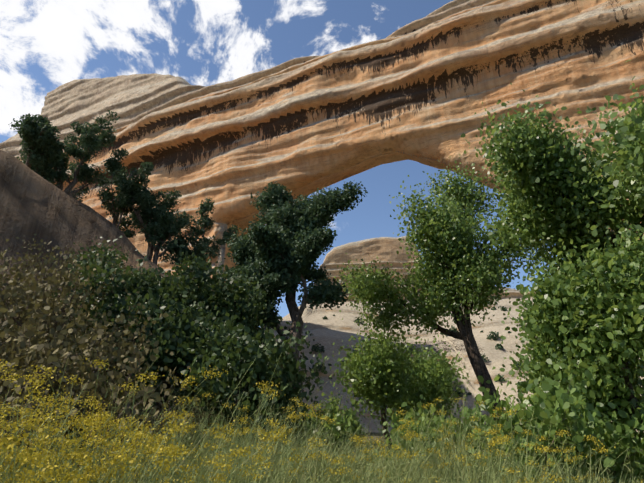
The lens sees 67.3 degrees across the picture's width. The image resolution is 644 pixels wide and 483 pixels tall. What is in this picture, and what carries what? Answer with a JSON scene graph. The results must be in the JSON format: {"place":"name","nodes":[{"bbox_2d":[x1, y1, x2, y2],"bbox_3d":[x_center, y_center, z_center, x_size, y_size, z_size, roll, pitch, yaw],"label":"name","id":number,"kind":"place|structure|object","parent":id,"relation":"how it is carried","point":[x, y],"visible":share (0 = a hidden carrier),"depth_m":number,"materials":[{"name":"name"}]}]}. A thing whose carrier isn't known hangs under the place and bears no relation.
{"place":"outdoors","nodes":[
{"label":"outdoors","id":0,"kind":"place"},
{"bbox_2d":[14,113,68,167],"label":"juniper tree","id":1,"kind":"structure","parent":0,"point":[30,128],"depth_m":21.24,"materials":[{"name":"green plant"}]},
{"bbox_2d":[19,146,63,182],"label":"juniper tree","id":2,"kind":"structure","parent":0,"point":[45,173],"depth_m":22.44,"materials":[{"name":"green plant"}]},
{"bbox_2d":[8,115,106,189],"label":"juniper tree","id":3,"kind":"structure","parent":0,"point":[63,165],"depth_m":24.42,"materials":[{"name":"green plant"}]},
{"bbox_2d":[62,110,119,201],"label":"juniper tree","id":4,"kind":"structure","parent":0,"point":[85,170],"depth_m":24.84,"materials":[{"name":"green plant"}]},
{"bbox_2d":[92,148,158,237],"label":"juniper tree","id":5,"kind":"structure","parent":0,"point":[129,185],"depth_m":25.70,"materials":[{"name":"green plant"}]},
{"bbox_2d":[112,168,184,260],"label":"juniper tree","id":6,"kind":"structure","parent":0,"point":[140,196],"depth_m":25.41,"materials":[{"name":"green plant"}]},
{"bbox_2d":[129,189,196,264],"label":"juniper tree","id":7,"kind":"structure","parent":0,"point":[162,228],"depth_m":25.51,"materials":[{"name":"green plant"}]},
{"bbox_2d":[159,198,241,271],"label":"juniper tree","id":8,"kind":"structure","parent":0,"point":[205,220],"depth_m":26.12,"materials":[{"name":"green plant"}]},
{"bbox_2d":[0,0,562,317],"label":"sky","id":9,"kind":"structure","parent":0,"point":[46,45],"materials":[{"name":"blue"}]},
{"bbox_2d":[0,150,634,478],"bbox_3d":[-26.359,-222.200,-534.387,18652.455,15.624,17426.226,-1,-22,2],"label":"ground","id":10,"kind":"structure","parent":0,"point":[27,216],"depth_m":17.67,"materials":[{"name":"soil"}]},
{"bbox_2d":[0,314,23,356],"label":"dry shrub","id":11,"kind":"object","parent":10,"relation":"on","point":[1,317],"depth_m":6.75,"materials":[{"name":"plant"}]},
{"bbox_2d":[0,369,36,442],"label":"dry shrub","id":12,"kind":"object","parent":10,"relation":"on","point":[15,410],"depth_m":5.60,"materials":[{"name":"plant"}]},
{"bbox_2d":[0,294,37,366],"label":"dry shrub","id":13,"kind":"object","parent":10,"relation":"on","point":[6,315],"depth_m":7.99,"materials":[{"name":"plant"}]},
{"bbox_2d":[0,265,42,321],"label":"dry shrub","id":14,"kind":"object","parent":10,"relation":"on","point":[10,271],"depth_m":11.39,"materials":[{"name":"plant"}]},
{"bbox_2d":[0,238,51,337],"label":"dry shrub","id":15,"kind":"object","parent":10,"relation":"on","point":[16,271],"depth_m":8.63,"materials":[{"name":"green plant"}]},
{"bbox_2d":[0,305,52,405],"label":"dry shrub","id":16,"kind":"object","parent":10,"relation":"on","point":[17,369],"depth_m":6.50,"materials":[{"name":"plant"}]},
{"bbox_2d":[1,234,57,305],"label":"dry shrub","id":17,"kind":"object","parent":10,"relation":"on","point":[36,255],"depth_m":13.22,"materials":[{"name":"green plant"}]},
{"bbox_2d":[9,248,57,307],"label":"dry shrub","id":18,"kind":"object","parent":10,"relation":"on","point":[26,266],"depth_m":13.62,"materials":[{"name":"green plant"}]},
{"bbox_2d":[0,254,68,329],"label":"dry shrub","id":19,"kind":"object","parent":10,"relation":"on","point":[40,286],"depth_m":9.52,"materials":[{"name":"plant"}]},
{"bbox_2d":[0,253,82,355],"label":"dry shrub","id":20,"kind":"object","parent":10,"relation":"on","point":[9,293],"depth_m":8.82,"materials":[{"name":"plant"}]},
{"bbox_2d":[3,314,79,397],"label":"dry shrub","id":21,"kind":"object","parent":10,"relation":"on","point":[52,332],"depth_m":7.62,"materials":[{"name":"plant"}]},
{"bbox_2d":[0,361,83,466],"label":"dry shrub","id":22,"kind":"object","parent":10,"relation":"on","point":[75,370],"depth_m":5.98,"materials":[{"name":"plant"}]},
{"bbox_2d":[0,287,84,394],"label":"dry shrub","id":23,"kind":"object","parent":10,"relation":"on","point":[23,327],"depth_m":6.82,"materials":[{"name":"plant"}]},
{"bbox_2d":[0,306,95,440],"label":"dry shrub","id":24,"kind":"object","parent":10,"relation":"on","point":[40,335],"depth_m":6.66,"materials":[{"name":"green plant"}]},
{"bbox_2d":[0,250,96,357],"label":"dry shrub","id":25,"kind":"object","parent":10,"relation":"on","point":[7,290],"depth_m":8.21,"materials":[{"name":"plant"}]},
{"bbox_2d":[0,362,98,477],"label":"dry shrub","id":26,"kind":"object","parent":10,"relation":"on","point":[20,380],"depth_m":4.86,"materials":[{"name":"plant"}]},
{"bbox_2d":[0,375,106,482],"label":"dry shrub","id":27,"kind":"object","parent":10,"relation":"on","point":[103,378],"depth_m":4.81,"materials":[{"name":"plant"}]},
{"bbox_2d":[0,325,107,456],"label":"dry shrub","id":28,"kind":"object","parent":10,"relation":"on","point":[61,337],"depth_m":6.47,"materials":[{"name":"plant"}]},
{"bbox_2d":[6,256,104,346],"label":"dry shrub","id":29,"kind":"object","parent":10,"relation":"on","point":[56,298],"depth_m":9.11,"materials":[{"name":"plant"}]},
{"bbox_2d":[32,241,83,307],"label":"dry shrub","id":30,"kind":"object","parent":10,"relation":"on","point":[38,276],"depth_m":13.26,"materials":[{"name":"green plant"}]},
{"bbox_2d":[10,239,112,355],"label":"dry shrub","id":31,"kind":"object","parent":10,"relation":"on","point":[62,295],"depth_m":8.46,"materials":[{"name":"plant"}]},
{"bbox_2d":[5,326,120,442],"bbox_3d":[-3.895,2.306,7.280,2.052,1.810,1.609,-1,-22,2],"label":"dry shrub","id":32,"kind":"object","parent":10,"relation":"on","point":[70,374],"depth_m":7.07,"materials":[{"name":"plant"}]},
{"bbox_2d":[35,343,91,422],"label":"dry shrub","id":33,"kind":"object","parent":10,"relation":"on","point":[72,360],"depth_m":7.56,"materials":[{"name":"plant"}]},
{"bbox_2d":[33,274,96,338],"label":"dry shrub","id":34,"kind":"object","parent":10,"relation":"on","point":[59,297],"depth_m":10.15,"materials":[{"name":"plant"}]},
{"bbox_2d":[34,274,102,340],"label":"shrub","id":35,"kind":"object","parent":10,"relation":"on","point":[90,303],"visible":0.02,"depth_m":10.57,"materials":[{"name":"green plant"}]},
{"bbox_2d":[5,327,137,436],"bbox_3d":[-3.586,2.063,6.751,1.720,1.735,1.658,-1,-22,2],"label":"dry shrub","id":36,"kind":"object","parent":10,"relation":"on","point":[75,386],"depth_m":6.75,"materials":[{"name":"green plant"}]},
{"bbox_2d":[0,288,144,424],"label":"dry shrub","id":37,"kind":"object","parent":10,"relation":"on","point":[54,359],"depth_m":6.28,"materials":[{"name":"green plant"}]},
{"bbox_2d":[18,236,138,335],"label":"dry shrub","id":38,"kind":"object","parent":10,"relation":"on","point":[53,267],"depth_m":9.64,"materials":[{"name":"green plant"}]},
{"bbox_2d":[57,243,104,277],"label":"shrub","id":39,"kind":"object","parent":10,"relation":"on","point":[81,248],"visible":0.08,"depth_m":15.71,"materials":[{"name":"green plant"}]},
{"bbox_2d":[64,249,125,301],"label":"dry shrub","id":40,"kind":"object","parent":10,"relation":"on","point":[101,266],"depth_m":11.81,"materials":[{"name":"green plant"}]},
{"bbox_2d":[54,236,141,277],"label":"shrub","id":41,"kind":"object","parent":10,"relation":"on","point":[106,253],"depth_m":14.88,"materials":[{"name":"green plant"}]},
{"bbox_2d":[46,311,158,424],"bbox_3d":[-3.514,2.049,7.624,1.513,1.900,1.841,-1,-22,2],"label":"dry shrub","id":42,"kind":"object","parent":10,"relation":"on","point":[101,352],"depth_m":7.65,"materials":[{"name":"green plant"}]},
{"bbox_2d":[61,288,144,397],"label":"dry shrub","id":43,"kind":"object","parent":10,"relation":"on","point":[109,313],"depth_m":8.46,"materials":[{"name":"plant"}]},
{"bbox_2d":[42,366,163,448],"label":"dry shrub","id":44,"kind":"object","parent":10,"relation":"on","point":[111,409],"depth_m":7.24,"materials":[{"name":"plant"}]},
{"bbox_2d":[50,239,164,347],"bbox_3d":[-4.520,1.046,10.209,1.761,2.543,2.280,-18,-28,38],"label":"shrub","id":45,"kind":"object","parent":10,"relation":"on","point":[99,278],"depth_m":10.19,"materials":[{"name":"green plant"}]},
{"bbox_2d":[78,240,136,272],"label":"shrub","id":46,"kind":"object","parent":10,"relation":"on","point":[95,246],"visible":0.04,"depth_m":16.75,"materials":[{"name":"green plant"}]},
{"bbox_2d":[90,291,163,375],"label":"dry shrub","id":47,"kind":"object","parent":10,"relation":"on","point":[126,348],"depth_m":8.85,"materials":[{"name":"plant"}]},
{"bbox_2d":[81,313,173,421],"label":"dry shrub","id":48,"kind":"object","parent":10,"relation":"on","point":[135,351],"depth_m":7.38,"materials":[{"name":"green plant"}]},
{"bbox_2d":[60,355,198,476],"bbox_3d":[-2.418,2.327,6.015,1.523,1.836,1.632,-1,-22,2],"label":"dry shrub","id":49,"kind":"object","parent":10,"relation":"on","point":[90,385],"depth_m":6.06,"materials":[{"name":"green plant"}]},
{"bbox_2d":[90,268,170,340],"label":"shrub","id":50,"kind":"object","parent":10,"relation":"on","point":[139,284],"depth_m":10.51,"materials":[{"name":"green plant"}]},
{"bbox_2d":[83,281,181,405],"bbox_3d":[-3.747,1.881,9.259,1.977,2.472,2.256,-1,-22,2],"label":"shrub","id":51,"kind":"object","parent":10,"relation":"on","point":[120,308],"depth_m":9.34,"materials":[{"name":"green plant"}]},
{"bbox_2d":[96,263,176,303],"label":"shrub","id":52,"kind":"object","parent":10,"relation":"on","point":[170,281],"depth_m":11.73,"materials":[{"name":"green plant"}]},
{"bbox_2d":[0,355,286,482],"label":"wildflowers","id":53,"kind":"object","parent":10,"relation":"on","point":[35,454],"depth_m":2.79,"materials":[{"name":"yellow plant"}]},
{"bbox_2d":[134,338,188,408],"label":"shrub","id":54,"kind":"object","parent":10,"relation":"on","point":[161,365],"depth_m":8.83,"materials":[{"name":"green plant"}]},
{"bbox_2d":[126,309,200,408],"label":"shrub","id":55,"kind":"object","parent":10,"relation":"on","point":[174,362],"depth_m":9.01,"materials":[{"name":"green plant"}]},
{"bbox_2d":[120,291,208,398],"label":"shrub","id":56,"kind":"object","parent":10,"relation":"on","point":[173,338],"depth_m":9.02,"materials":[{"name":"green plant"}]},
{"bbox_2d":[140,262,198,328],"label":"shrub","id":57,"kind":"object","parent":10,"relation":"on","point":[165,280],"visible":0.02,"depth_m":11.04,"materials":[{"name":"green plant"}]},
{"bbox_2d":[132,319,224,395],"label":"shrub","id":58,"kind":"object","parent":10,"relation":"on","point":[175,348],"depth_m":9.08,"materials":[{"name":"green plant"}]},
{"bbox_2d":[146,253,216,300],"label":"shrub","id":59,"kind":"object","parent":10,"relation":"on","point":[181,265],"depth_m":12.96,"materials":[{"name":"green plant"}]},
{"bbox_2d":[154,281,209,315],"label":"shrub","id":60,"kind":"object","parent":10,"relation":"on","point":[187,300],"visible":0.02,"depth_m":11.29,"materials":[{"name":"green plant"}]},
{"bbox_2d":[148,285,216,376],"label":"shrub","id":61,"kind":"object","parent":10,"relation":"on","point":[190,308],"depth_m":10.08,"materials":[{"name":"green plant"}]},
{"bbox_2d":[165,303,226,398],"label":"shrub","id":62,"kind":"object","parent":10,"relation":"on","point":[190,332],"depth_m":9.84,"materials":[{"name":"green plant"}]},
{"bbox_2d":[160,239,237,321],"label":"shrub","id":63,"kind":"object","parent":10,"relation":"on","point":[198,274],"depth_m":11.57,"materials":[{"name":"green plant"}]},
{"bbox_2d":[166,332,232,409],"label":"shrub","id":64,"kind":"object","parent":10,"relation":"on","point":[201,351],"depth_m":9.26,"materials":[{"name":"green plant"}]},
{"bbox_2d":[174,259,249,310],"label":"shrub","id":65,"kind":"object","parent":10,"relation":"on","point":[223,274],"depth_m":12.51,"materials":[{"name":"green plant"}]},
{"bbox_2d":[188,302,237,335],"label":"shrub","id":66,"kind":"object","parent":10,"relation":"on","point":[215,311],"visible":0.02,"depth_m":11.27,"materials":[{"name":"green plant"}]},
{"bbox_2d":[181,306,245,341],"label":"shrub","id":67,"kind":"object","parent":10,"relation":"on","point":[206,322],"depth_m":10.28,"materials":[{"name":"green plant"}]},
{"bbox_2d":[168,325,281,417],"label":"shrub","id":68,"kind":"object","parent":10,"relation":"on","point":[218,353],"depth_m":8.62,"materials":[{"name":"green plant"}]},
{"bbox_2d":[181,309,275,411],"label":"shrub","id":69,"kind":"object","parent":10,"relation":"on","point":[221,337],"depth_m":9.24,"materials":[{"name":"green plant"}]},
{"bbox_2d":[203,284,257,331],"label":"shrub","id":70,"kind":"object","parent":10,"relation":"on","point":[225,302],"depth_m":11.81,"materials":[{"name":"green plant"}]},
{"bbox_2d":[181,324,286,452],"bbox_3d":[-1.447,2.460,8.219,1.835,2.093,2.068,-1,-22,2],"label":"shrub","id":71,"kind":"object","parent":10,"relation":"on","point":[219,389],"depth_m":7.99,"materials":[{"name":"green plant"}]},
{"bbox_2d":[197,266,273,323],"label":"shrub","id":72,"kind":"object","parent":10,"relation":"on","point":[250,301],"depth_m":12.04,"materials":[{"name":"green plant"}]},
{"bbox_2d":[200,258,274,332],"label":"shrub","id":73,"kind":"object","parent":10,"relation":"on","point":[228,293],"depth_m":12.22,"materials":[{"name":"green plant"}]},
{"bbox_2d":[221,307,268,344],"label":"shrub","id":74,"kind":"object","parent":10,"relation":"on","point":[258,327],"visible":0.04,"depth_m":12.54,"materials":[{"name":"green plant"}]},
{"bbox_2d":[235,312,262,344],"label":"shrub","id":75,"kind":"object","parent":10,"relation":"on","point":[254,333],"depth_m":11.62,"materials":[{"name":"green plant"}]},
{"bbox_2d":[225,315,275,371],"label":"shrub","id":76,"kind":"object","parent":10,"relation":"on","point":[250,326],"visible":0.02,"depth_m":11.75,"materials":[{"name":"green plant"}]},
{"bbox_2d":[0,141,543,482],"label":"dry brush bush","id":77,"kind":"object","parent":10,"relation":"on","point":[75,247],"visible":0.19,"depth_m":17.21,"materials":[{"name":"plant"}]},
{"bbox_2d":[225,339,331,437],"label":"shrub","id":78,"kind":"object","parent":10,"relation":"on","point":[300,378],"depth_m":8.86,"materials":[{"name":"green plant"}]},
{"bbox_2d":[254,323,314,365],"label":"shrub","id":79,"kind":"object","parent":10,"relation":"on","point":[288,334],"depth_m":14.82,"materials":[{"name":"green plant"}]},
{"bbox_2d":[255,316,322,451],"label":"shrub","id":80,"kind":"object","parent":10,"relation":"on","point":[285,349],"depth_m":8.63,"materials":[{"name":"green plant"}]},
{"bbox_2d":[81,393,500,482],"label":"straw grass bush","id":81,"kind":"object","parent":10,"relation":"on","point":[189,424],"visible":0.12,"depth_m":8.17,"materials":[{"name":"green plant"}]},
{"bbox_2d":[221,181,367,411],"bbox_3d":[-0.967,1.614,14.325,4.838,8.288,4.556,-1,-22,2],"label":"juniper tree","id":82,"kind":"object","parent":10,"relation":"on","point":[296,234],"depth_m":13.58,"materials":[{"name":"green plant"}]},
{"bbox_2d":[296,405,342,448],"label":"shrub","id":83,"kind":"object","parent":10,"relation":"on","point":[314,420],"visible":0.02,"depth_m":10.14,"materials":[{"name":"green plant"}]},
{"bbox_2d":[0,300,641,482],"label":"grass bush","id":84,"kind":"object","parent":10,"relation":"on","point":[297,446],"visible":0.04,"depth_m":7.04,"materials":[{"name":"green plant"}]},
{"bbox_2d":[0,0,643,290],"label":"rock arch","id":85,"kind":"structure","parent":10,"relation":"on","point":[421,90],"depth_m":83.40,"materials":[{"name":"stone"}]},
{"bbox_2d":[0,284,643,482],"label":"grass","id":86,"kind":"structure","parent":10,"relation":"on","point":[329,450],"depth_m":5.52,"materials":[{"name":"green plant"}]},
{"bbox_2d":[1,352,643,482],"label":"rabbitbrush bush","id":87,"kind":"object","parent":10,"relation":"on","point":[270,473],"depth_m":4.43,"materials":[{"name":"plant"}]},
{"bbox_2d":[301,404,360,458],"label":"shrub","id":88,"kind":"object","parent":10,"relation":"on","point":[310,410],"depth_m":10.22,"materials":[{"name":"green plant"}]},
{"bbox_2d":[317,391,352,430],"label":"shrub","id":89,"kind":"object","parent":10,"relation":"on","point":[335,401],"depth_m":21.20,"materials":[{"name":"green plant"}]},
{"bbox_2d":[311,392,363,459],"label":"shrub","id":90,"kind":"object","parent":10,"relation":"on","point":[337,424],"depth_m":10.29,"materials":[{"name":"green plant"}]},
{"bbox_2d":[342,407,364,445],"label":"shrub","id":91,"kind":"object","parent":10,"relation":"on","point":[355,426],"depth_m":23.39,"materials":[{"name":"green plant"}]},
{"bbox_2d":[351,415,366,441],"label":"shrub","id":92,"kind":"object","parent":10,"relation":"on","point":[362,436],"visible":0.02,"depth_m":24.52,"materials":[{"name":"green plant"}]},
{"bbox_2d":[317,317,448,448],"bbox_3d":[2.219,5.399,18.249,4.800,5.136,4.330,-1,-22,2],"label":"bush","id":93,"kind":"object","parent":10,"relation":"on","point":[377,381],"depth_m":17.85,"materials":[{"name":"green plant"}]},
{"bbox_2d":[368,335,475,428],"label":"bush","id":94,"kind":"object","parent":10,"relation":"on","point":[440,374],"depth_m":19.17,"materials":[{"name":"green plant"}]},
{"bbox_2d":[383,398,461,452],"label":"shrub","id":95,"kind":"object","parent":10,"relation":"on","point":[411,413],"depth_m":8.39,"materials":[{"name":"green plant"}]},
{"bbox_2d":[372,394,480,471],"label":"shrub","id":96,"kind":"object","parent":10,"relation":"on","point":[431,430],"depth_m":7.55,"materials":[{"name":"green plant"}]},
{"bbox_2d":[334,154,556,420],"bbox_3d":[3.659,2.156,15.922,4.543,9.734,7.985,12,-25,-27],"label":"cottonwood tree","id":97,"kind":"object","parent":10,"relation":"on","point":[480,273],"depth_m":14.97,"materials":[{"name":"green plant"}]},
{"bbox_2d":[262,236,643,432],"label":"rocky hillside","id":98,"kind":"structure","parent":10,"relation":"on","point":[331,330],"depth_m":158.17,"materials":[{"name":"stone"}]},
{"bbox_2d":[311,305,529,411],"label":"shrubs","id":99,"kind":"object","parent":98,"relation":"on","point":[452,328],"visible":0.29,"depth_m":139.35,"materials":[{"name":"green plant"}]},
{"bbox_2d":[424,402,504,457],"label":"shrub","id":100,"kind":"object","parent":10,"relation":"on","point":[465,412],"visible":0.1,"depth_m":7.26,"materials":[{"name":"green plant"}]},
{"bbox_2d":[447,427,518,482],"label":"shrub","id":101,"kind":"object","parent":10,"relation":"on","point":[481,453],"visible":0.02,"depth_m":6.27,"materials":[{"name":"green plant"}]},
{"bbox_2d":[446,417,522,469],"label":"shrub","id":102,"kind":"object","parent":10,"relation":"on","point":[485,439],"depth_m":7.21,"materials":[{"name":"green plant"}]},
{"bbox_2d":[452,366,626,482],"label":"shrub","id":103,"kind":"object","parent":10,"relation":"on","point":[501,403],"depth_m":6.25,"materials":[{"name":"green plant"}]},
{"bbox_2d":[461,60,643,311],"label":"cottonwood tree","id":104,"kind":"object","parent":10,"relation":"on","point":[536,163],"depth_m":9.27,"materials":[{"name":"green plant"}]},
{"bbox_2d":[462,343,643,482],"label":"shrub","id":105,"kind":"object","parent":10,"relation":"on","point":[563,400],"depth_m":5.65,"materials":[{"name":"green plant"}]},
{"bbox_2d":[497,197,643,444],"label":"bush","id":106,"kind":"object","parent":10,"relation":"on","point":[600,317],"depth_m":6.77,"materials":[{"name":"green plant"}]},
{"bbox_2d":[586,392,628,464],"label":"shrub","id":107,"kind":"object","parent":10,"relation":"on","point":[601,422],"visible":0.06,"depth_m":6.76,"materials":[{"name":"green plant"}]},
{"bbox_2d":[585,420,643,482],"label":"shrub","id":108,"kind":"object","parent":10,"relation":"on","point":[616,434],"depth_m":5.77,"materials":[{"name":"green plant"}]},
{"bbox_2d":[591,379,643,479],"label":"shrub","id":109,"kind":"object","parent":10,"relation":"on","point":[622,413],"depth_m":6.37,"materials":[{"name":"green plant"}]},
{"bbox_2d":[603,404,643,482],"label":"shrub","id":110,"kind":"object","parent":10,"relation":"on","point":[630,423],"visible":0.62,"depth_m":6.15,"materials":[{"name":"green plant"}]}
]}

